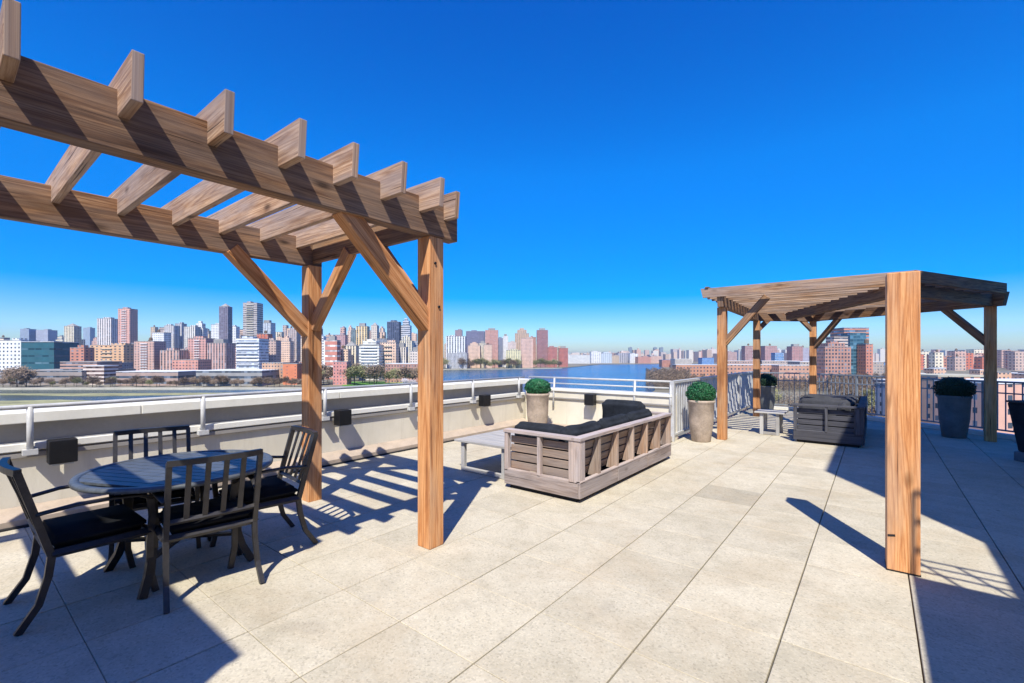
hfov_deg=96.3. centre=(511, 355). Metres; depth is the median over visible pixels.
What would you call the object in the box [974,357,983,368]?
city building
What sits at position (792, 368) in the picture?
city building
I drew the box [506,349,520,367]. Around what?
city building
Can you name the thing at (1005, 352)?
city building
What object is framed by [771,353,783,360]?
city building
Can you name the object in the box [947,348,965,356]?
city building
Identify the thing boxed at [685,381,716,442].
planter
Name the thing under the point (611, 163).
sky
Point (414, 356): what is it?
city building
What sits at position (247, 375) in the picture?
city building
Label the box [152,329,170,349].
city building
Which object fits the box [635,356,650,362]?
city building
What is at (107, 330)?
city building
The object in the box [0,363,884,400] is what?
water
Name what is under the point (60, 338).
city building
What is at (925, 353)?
city building
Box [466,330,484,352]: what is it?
city building
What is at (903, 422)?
timber post
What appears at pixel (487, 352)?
city building
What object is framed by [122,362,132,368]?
city building
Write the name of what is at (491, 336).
city building
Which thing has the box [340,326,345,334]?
city building
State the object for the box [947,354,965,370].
city building
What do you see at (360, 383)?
lawn
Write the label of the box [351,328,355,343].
city building
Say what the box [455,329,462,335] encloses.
city building
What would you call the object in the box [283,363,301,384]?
city building
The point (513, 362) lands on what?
bare tree
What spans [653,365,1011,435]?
shore ground
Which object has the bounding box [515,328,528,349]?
city building
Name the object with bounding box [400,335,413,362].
city building
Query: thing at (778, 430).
coffee table
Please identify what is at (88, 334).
city building
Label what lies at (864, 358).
city building
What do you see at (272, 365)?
city building
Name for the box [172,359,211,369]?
city building
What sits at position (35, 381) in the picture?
bare tree
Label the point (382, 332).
city building
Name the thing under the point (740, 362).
city building
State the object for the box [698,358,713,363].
city building
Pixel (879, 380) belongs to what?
city building
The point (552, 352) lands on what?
city building
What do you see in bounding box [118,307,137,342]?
city building
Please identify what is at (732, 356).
city building
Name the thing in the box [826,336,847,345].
city building
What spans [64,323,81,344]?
city building
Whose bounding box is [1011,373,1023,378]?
city building
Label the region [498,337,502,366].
city building
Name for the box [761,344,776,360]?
city building
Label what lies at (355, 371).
budding tree
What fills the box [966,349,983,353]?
city building
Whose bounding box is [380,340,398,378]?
city building
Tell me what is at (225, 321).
city building
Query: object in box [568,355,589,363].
city building
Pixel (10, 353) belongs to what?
city building
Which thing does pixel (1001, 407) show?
city building
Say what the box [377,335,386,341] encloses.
city building
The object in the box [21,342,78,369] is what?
city building
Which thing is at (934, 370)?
city building
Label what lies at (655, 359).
city building
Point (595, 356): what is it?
city building
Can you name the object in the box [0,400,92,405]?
bank grass
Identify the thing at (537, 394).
planter
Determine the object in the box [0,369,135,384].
city building
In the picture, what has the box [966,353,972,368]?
city building
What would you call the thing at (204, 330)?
city building
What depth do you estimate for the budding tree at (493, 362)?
1125.53 m
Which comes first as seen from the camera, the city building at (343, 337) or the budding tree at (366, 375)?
the budding tree at (366, 375)
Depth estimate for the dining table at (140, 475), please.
3.21 m
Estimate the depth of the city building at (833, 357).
520.00 m
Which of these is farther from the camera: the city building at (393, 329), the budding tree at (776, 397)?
the city building at (393, 329)
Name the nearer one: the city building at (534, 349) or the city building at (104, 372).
the city building at (104, 372)
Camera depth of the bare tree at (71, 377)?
480.10 m
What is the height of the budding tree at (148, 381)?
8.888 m
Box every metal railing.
[670,371,752,441]
[761,372,808,410]
[817,373,1023,439]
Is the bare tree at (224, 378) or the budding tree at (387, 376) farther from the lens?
the budding tree at (387, 376)
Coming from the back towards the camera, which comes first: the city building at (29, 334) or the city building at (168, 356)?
the city building at (29, 334)
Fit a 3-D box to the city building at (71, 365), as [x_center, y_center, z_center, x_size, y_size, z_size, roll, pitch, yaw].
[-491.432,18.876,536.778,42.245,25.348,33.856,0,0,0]
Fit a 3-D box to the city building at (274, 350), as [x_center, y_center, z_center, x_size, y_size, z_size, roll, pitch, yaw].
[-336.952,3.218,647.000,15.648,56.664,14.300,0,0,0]
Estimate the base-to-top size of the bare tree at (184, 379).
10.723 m
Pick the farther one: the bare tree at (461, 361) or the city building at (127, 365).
the bare tree at (461, 361)
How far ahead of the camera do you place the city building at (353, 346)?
660.00 m
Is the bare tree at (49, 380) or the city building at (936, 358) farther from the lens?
the city building at (936, 358)
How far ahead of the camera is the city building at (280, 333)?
1250.30 m
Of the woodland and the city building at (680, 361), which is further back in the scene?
the city building at (680, 361)
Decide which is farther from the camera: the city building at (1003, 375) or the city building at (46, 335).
the city building at (46, 335)
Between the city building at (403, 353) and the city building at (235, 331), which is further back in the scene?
the city building at (235, 331)
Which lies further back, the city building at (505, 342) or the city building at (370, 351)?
the city building at (505, 342)
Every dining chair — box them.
[0,457,159,635]
[108,425,200,559]
[151,448,264,613]
[209,425,317,568]
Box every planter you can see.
[524,378,550,422]
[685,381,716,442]
[761,373,777,409]
[931,376,976,438]
[1005,400,1023,461]
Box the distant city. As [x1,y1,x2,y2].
[568,347,1023,362]
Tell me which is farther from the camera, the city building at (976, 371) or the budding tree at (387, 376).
the city building at (976, 371)
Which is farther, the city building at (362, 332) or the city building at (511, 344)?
the city building at (511, 344)
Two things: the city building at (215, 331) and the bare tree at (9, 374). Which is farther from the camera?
the city building at (215, 331)
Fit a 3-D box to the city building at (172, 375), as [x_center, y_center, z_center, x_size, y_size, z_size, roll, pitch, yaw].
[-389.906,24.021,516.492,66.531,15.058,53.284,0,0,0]
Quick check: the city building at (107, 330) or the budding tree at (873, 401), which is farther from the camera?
the city building at (107, 330)
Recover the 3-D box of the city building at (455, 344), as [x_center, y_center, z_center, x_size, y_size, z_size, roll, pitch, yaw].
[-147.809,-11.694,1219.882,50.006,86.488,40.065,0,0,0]
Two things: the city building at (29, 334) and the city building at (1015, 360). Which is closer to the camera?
the city building at (1015, 360)
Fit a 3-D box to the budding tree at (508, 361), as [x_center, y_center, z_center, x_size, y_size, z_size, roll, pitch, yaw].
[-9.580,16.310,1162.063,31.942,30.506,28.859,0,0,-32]
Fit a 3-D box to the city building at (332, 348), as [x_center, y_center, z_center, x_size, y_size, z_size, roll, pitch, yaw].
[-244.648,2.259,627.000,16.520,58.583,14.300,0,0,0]
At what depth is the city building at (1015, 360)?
989.39 m
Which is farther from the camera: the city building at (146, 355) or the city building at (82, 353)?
the city building at (146, 355)
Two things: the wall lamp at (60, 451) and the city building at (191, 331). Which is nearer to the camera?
the wall lamp at (60, 451)
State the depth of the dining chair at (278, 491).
3.73 m
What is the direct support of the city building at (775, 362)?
on the shore ground at (781, 391)
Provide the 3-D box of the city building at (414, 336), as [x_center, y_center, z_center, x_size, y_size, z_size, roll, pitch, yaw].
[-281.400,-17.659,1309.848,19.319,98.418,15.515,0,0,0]
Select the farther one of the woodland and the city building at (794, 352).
the city building at (794, 352)
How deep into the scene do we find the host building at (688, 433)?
3.00 m
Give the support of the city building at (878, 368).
on the shore ground at (781, 391)
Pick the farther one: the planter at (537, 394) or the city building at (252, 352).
the city building at (252, 352)
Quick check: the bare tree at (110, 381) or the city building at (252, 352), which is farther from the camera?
the city building at (252, 352)
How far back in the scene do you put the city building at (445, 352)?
1445.98 m
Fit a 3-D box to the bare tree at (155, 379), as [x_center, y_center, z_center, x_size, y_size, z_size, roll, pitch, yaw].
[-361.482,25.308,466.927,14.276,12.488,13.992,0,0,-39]
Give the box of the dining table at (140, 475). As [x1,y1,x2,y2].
[68,450,272,598]
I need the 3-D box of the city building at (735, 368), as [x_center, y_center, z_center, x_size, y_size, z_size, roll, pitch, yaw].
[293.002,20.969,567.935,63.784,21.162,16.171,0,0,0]
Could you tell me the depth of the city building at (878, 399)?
181.80 m
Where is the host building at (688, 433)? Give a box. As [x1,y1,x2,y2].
[678,408,924,682]
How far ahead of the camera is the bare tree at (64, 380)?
461.66 m
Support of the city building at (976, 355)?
on the shore ground at (781, 391)
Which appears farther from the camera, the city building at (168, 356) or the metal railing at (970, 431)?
the city building at (168, 356)
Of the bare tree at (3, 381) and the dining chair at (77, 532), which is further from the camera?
the bare tree at (3, 381)
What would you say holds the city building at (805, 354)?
on the shore ground at (781, 391)
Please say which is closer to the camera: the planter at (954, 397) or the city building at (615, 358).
the planter at (954, 397)
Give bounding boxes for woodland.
[644,366,884,415]
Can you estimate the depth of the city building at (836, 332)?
560.00 m
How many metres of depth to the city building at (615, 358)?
2000.00 m
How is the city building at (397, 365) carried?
on the shore ground at (330, 382)
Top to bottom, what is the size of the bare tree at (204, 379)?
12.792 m
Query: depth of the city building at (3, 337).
1111.73 m
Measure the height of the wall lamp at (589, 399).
0.235 m
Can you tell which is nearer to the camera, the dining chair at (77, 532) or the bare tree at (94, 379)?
the dining chair at (77, 532)
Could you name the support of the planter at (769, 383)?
on the terrace floor
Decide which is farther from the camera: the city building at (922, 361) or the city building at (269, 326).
the city building at (922, 361)
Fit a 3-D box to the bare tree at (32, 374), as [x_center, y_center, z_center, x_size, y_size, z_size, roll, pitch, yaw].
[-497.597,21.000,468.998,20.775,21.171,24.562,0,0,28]
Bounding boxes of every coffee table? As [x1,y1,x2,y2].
[454,430,514,478]
[754,409,787,435]
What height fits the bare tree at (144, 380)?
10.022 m
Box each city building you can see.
[0,335,9,339]
[0,338,39,369]
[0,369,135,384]
[20,328,35,340]
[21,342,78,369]
[36,329,57,341]
[56,335,63,341]
[60,361,121,369]
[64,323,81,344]
[70,345,93,360]
[83,327,94,346]
[83,365,118,384]
[90,343,133,368]
[92,337,96,344]
[97,317,117,344]
[116,370,195,385]
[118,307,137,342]
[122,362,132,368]
[134,337,165,370]
[151,325,157,336]
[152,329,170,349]
[160,348,188,369]
[164,324,179,347]
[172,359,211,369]
[175,322,186,348]
[184,325,200,348]
[188,336,213,358]
[196,321,207,337]
[196,369,278,385]
[207,339,234,369]
[211,323,218,338]
[219,304,231,342]
[232,325,239,342]
[236,336,268,368]
[243,301,262,335]
[257,330,272,338]
[262,362,290,383]
[263,320,275,337]
[269,338,280,361]
[276,332,283,339]
[281,336,293,362]
[283,325,288,335]
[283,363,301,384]
[288,328,300,362]
[322,334,325,365]
[325,336,340,378]
[333,361,351,384]
[335,333,347,345]
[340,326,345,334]
[341,345,351,377]
[344,341,358,377]
[347,325,352,342]
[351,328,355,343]
[356,323,369,345]
[359,339,382,379]
[371,323,378,340]
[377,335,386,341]
[379,326,385,337]
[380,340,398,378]
[385,363,417,382]
[387,320,400,342]
[399,343,407,362]
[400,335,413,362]
[401,318,411,339]
[410,347,417,362]
[412,333,416,340]
[444,343,445,365]
[446,335,466,367]
[447,352,468,368]
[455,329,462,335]
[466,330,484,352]
[468,342,480,367]
[479,341,485,367]
[484,343,491,367]
[485,328,497,366]
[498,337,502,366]
[503,334,507,366]
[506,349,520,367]
[508,341,515,349]
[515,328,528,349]
[521,337,532,367]
[531,336,535,366]
[536,328,547,366]
[548,346,556,366]
[558,346,567,366]
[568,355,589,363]
[590,351,600,362]
[601,352,611,362]
[612,355,618,362]
[616,352,629,362]
[628,353,637,362]
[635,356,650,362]
[648,355,661,362]
[659,360,669,366]
[670,359,691,366]
[672,364,716,376]
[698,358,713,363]
[728,351,736,360]
[728,361,752,363]
[728,364,777,373]
[741,343,752,360]
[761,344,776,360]
[761,361,786,364]
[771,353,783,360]
[772,365,808,382]
[787,344,802,360]
[787,361,883,375]
[803,346,808,360]
[817,341,850,379]
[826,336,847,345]
[830,328,868,343]
[841,332,865,374]
[857,339,872,375]
[872,379,884,392]
[874,382,884,416]
[921,349,929,367]
[921,354,923,369]
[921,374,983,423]
[923,368,945,373]
[929,349,943,366]
[934,379,1023,433]
[943,356,950,369]
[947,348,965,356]
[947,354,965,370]
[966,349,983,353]
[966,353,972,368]
[969,369,983,374]
[973,354,981,368]
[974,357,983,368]
[983,372,1010,378]
[997,350,1010,367]
[1004,351,1006,367]
[1007,351,1023,370]
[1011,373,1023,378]
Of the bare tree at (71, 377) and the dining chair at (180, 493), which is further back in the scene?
the bare tree at (71, 377)
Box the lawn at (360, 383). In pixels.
[342,382,394,385]
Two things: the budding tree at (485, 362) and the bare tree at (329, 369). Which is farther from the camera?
the budding tree at (485, 362)
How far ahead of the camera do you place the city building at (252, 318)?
850.00 m
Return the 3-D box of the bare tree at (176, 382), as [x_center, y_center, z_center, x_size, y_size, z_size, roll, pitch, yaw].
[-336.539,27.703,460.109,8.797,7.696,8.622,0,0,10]
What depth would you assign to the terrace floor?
3.11 m
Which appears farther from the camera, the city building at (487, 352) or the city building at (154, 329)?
the city building at (154, 329)
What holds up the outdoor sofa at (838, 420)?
on the terrace floor
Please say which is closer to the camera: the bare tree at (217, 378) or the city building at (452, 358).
the bare tree at (217, 378)
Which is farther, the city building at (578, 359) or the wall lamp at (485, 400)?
the city building at (578, 359)
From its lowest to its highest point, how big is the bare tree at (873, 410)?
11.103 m
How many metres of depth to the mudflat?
386.62 m
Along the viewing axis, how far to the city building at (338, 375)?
500.00 m
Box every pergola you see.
[0,0,459,549]
[701,270,1009,441]
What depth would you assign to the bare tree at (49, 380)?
470.24 m
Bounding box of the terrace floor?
[0,408,1023,682]
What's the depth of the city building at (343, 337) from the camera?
800.00 m
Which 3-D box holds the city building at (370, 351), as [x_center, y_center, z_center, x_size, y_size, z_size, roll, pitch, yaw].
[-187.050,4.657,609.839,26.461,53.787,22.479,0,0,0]
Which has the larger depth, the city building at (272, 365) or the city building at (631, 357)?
the city building at (631, 357)
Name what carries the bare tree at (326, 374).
on the shore ground at (330, 382)
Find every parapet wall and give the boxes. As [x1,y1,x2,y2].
[0,376,528,531]
[525,376,677,441]
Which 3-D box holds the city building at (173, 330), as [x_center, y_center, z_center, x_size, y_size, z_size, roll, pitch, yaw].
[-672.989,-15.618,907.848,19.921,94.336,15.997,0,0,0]
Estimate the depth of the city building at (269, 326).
951.98 m
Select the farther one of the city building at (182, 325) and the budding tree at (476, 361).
the budding tree at (476, 361)
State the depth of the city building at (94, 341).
1431.37 m
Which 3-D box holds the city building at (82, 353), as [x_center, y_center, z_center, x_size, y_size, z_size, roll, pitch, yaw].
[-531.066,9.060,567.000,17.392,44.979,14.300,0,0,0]
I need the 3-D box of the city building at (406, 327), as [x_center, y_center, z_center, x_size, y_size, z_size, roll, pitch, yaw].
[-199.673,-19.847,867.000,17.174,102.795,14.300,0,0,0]
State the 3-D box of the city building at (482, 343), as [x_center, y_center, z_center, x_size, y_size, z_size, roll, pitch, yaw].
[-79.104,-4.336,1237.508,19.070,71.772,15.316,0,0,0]
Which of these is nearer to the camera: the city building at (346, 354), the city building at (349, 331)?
the city building at (346, 354)
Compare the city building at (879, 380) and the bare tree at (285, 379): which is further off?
the bare tree at (285, 379)
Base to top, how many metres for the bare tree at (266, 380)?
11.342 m
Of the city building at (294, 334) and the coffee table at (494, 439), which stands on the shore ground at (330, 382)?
the city building at (294, 334)
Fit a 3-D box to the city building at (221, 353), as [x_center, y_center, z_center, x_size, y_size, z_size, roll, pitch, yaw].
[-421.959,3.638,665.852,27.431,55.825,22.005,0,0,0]
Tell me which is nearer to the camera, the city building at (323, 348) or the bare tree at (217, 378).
the bare tree at (217, 378)
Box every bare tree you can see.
[0,365,31,386]
[0,378,8,383]
[12,367,39,386]
[27,379,38,384]
[43,378,55,383]
[55,377,70,386]
[68,375,84,381]
[83,375,102,386]
[102,377,116,386]
[125,375,140,386]
[137,377,146,383]
[151,375,164,386]
[172,380,180,386]
[178,376,189,383]
[196,375,212,382]
[208,380,218,386]
[210,376,220,385]
[220,374,230,382]
[253,376,263,383]
[261,377,270,386]
[269,378,280,384]
[282,376,290,382]
[322,370,332,384]
[324,365,332,383]
[362,363,387,384]
[391,365,412,378]
[407,367,417,378]
[457,357,469,368]
[510,359,517,365]
[840,389,863,398]
[868,405,874,415]
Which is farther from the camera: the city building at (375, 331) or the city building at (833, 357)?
the city building at (375, 331)
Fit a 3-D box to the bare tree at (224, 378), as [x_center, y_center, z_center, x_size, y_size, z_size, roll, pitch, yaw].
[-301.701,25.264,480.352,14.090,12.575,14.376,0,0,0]
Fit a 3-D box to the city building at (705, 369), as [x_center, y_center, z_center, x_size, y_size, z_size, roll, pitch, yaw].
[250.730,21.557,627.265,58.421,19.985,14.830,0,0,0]
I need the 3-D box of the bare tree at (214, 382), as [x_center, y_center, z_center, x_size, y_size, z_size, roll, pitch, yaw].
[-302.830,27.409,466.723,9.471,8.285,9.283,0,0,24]
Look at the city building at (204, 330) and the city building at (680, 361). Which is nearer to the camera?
the city building at (204, 330)
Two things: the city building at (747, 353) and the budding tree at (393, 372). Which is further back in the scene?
the city building at (747, 353)
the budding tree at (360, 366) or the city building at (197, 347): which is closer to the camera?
the budding tree at (360, 366)
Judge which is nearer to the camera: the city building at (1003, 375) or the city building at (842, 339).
the city building at (1003, 375)
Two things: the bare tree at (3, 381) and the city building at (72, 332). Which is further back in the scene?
the city building at (72, 332)
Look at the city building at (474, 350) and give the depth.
1210.00 m
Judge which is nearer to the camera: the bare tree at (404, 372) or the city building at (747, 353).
the bare tree at (404, 372)
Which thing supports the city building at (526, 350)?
on the shore ground at (330, 382)
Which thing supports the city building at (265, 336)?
on the shore ground at (330, 382)
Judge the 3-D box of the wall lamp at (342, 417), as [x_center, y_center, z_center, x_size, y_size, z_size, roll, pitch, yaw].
[-2.477,0.902,6.704,0.164,0.235,0.200,0,0,38]
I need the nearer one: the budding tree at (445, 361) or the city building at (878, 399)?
the city building at (878, 399)
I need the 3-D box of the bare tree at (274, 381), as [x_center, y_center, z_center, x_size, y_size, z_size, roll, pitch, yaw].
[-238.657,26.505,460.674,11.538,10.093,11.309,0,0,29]
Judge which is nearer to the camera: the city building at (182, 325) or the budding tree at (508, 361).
the city building at (182, 325)
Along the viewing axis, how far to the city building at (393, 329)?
850.00 m
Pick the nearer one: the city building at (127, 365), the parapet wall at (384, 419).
the parapet wall at (384, 419)
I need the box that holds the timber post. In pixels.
[885,271,920,576]
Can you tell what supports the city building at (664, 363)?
on the shore ground at (781, 391)
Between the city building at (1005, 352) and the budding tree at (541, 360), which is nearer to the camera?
the city building at (1005, 352)
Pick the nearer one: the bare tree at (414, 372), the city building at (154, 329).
the bare tree at (414, 372)
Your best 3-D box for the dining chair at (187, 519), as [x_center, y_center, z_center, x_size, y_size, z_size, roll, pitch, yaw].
[-2.096,1.096,3.155,0.617,0.929,0.689,0,0,-44]
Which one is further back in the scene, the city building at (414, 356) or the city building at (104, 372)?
the city building at (414, 356)
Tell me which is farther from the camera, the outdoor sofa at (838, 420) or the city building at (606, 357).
the city building at (606, 357)
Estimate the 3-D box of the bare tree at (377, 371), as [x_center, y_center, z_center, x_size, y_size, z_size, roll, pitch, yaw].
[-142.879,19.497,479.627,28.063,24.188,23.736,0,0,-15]
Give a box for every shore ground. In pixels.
[0,357,884,387]
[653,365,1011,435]
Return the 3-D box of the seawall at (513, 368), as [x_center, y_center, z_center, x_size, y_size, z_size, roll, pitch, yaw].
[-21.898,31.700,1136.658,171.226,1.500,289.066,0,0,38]
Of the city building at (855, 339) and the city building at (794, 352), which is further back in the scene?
the city building at (794, 352)
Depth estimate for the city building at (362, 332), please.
820.00 m
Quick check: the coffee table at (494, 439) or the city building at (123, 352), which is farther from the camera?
the city building at (123, 352)
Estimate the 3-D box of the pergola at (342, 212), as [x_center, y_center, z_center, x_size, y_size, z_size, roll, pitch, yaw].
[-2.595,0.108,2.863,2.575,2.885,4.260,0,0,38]
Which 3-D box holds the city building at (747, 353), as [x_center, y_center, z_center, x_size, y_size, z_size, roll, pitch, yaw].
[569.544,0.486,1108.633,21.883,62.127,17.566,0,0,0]
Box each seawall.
[0,387,324,389]
[443,368,561,369]
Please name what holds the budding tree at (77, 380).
on the shore ground at (330, 382)
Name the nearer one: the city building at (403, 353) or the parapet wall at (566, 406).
the parapet wall at (566, 406)
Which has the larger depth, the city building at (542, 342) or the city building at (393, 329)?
the city building at (542, 342)
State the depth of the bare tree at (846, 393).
276.53 m
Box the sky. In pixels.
[0,0,1023,356]
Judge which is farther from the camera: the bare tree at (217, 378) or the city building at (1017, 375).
the bare tree at (217, 378)
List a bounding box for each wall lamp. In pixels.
[46,437,77,465]
[334,409,351,426]
[479,394,490,406]
[584,394,595,405]
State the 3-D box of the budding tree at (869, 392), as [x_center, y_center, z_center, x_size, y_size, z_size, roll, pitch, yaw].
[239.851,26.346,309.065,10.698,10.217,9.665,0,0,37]
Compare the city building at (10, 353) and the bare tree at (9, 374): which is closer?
the bare tree at (9, 374)
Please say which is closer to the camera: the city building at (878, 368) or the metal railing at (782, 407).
the metal railing at (782, 407)
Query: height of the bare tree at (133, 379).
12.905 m
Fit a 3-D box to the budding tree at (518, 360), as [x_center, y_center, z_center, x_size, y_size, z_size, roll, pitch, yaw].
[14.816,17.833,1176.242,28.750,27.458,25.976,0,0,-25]
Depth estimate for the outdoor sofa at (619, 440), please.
5.34 m
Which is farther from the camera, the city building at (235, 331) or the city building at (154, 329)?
the city building at (154, 329)
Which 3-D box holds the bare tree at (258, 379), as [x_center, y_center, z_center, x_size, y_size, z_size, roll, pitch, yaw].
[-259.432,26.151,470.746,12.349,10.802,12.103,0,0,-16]
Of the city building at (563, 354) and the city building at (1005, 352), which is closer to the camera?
the city building at (1005, 352)
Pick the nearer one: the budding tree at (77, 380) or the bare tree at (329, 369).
the budding tree at (77, 380)
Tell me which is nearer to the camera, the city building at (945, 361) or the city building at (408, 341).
the city building at (408, 341)
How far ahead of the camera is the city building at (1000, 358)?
1225.74 m
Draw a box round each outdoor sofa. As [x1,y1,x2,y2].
[503,399,671,501]
[793,394,867,447]
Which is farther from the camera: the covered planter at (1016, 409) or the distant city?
the distant city
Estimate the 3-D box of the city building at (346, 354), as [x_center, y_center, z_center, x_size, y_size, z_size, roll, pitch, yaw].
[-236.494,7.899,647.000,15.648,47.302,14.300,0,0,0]
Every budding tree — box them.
[69,377,82,386]
[145,379,154,384]
[343,364,364,384]
[357,364,366,382]
[362,366,373,383]
[383,370,392,380]
[387,367,400,378]
[443,358,448,364]
[472,359,479,364]
[481,360,488,368]
[490,358,498,368]
[503,357,512,367]
[515,358,522,367]
[536,358,544,367]
[775,390,782,402]
[860,388,874,396]
[868,394,874,409]
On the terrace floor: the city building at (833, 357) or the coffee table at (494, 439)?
the coffee table at (494, 439)
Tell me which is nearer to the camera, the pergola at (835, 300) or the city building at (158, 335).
the pergola at (835, 300)
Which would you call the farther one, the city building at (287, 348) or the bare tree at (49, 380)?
the city building at (287, 348)
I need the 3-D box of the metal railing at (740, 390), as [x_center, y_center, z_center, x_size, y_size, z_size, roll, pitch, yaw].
[5.008,1.000,10.962,0.070,1.100,6.810,0,0,38]
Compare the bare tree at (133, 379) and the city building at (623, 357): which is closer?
the bare tree at (133, 379)
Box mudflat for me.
[0,393,219,395]
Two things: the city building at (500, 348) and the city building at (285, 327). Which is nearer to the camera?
the city building at (500, 348)
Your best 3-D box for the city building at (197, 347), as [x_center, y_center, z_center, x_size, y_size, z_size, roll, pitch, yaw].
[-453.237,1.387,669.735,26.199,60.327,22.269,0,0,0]
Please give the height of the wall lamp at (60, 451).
0.235 m

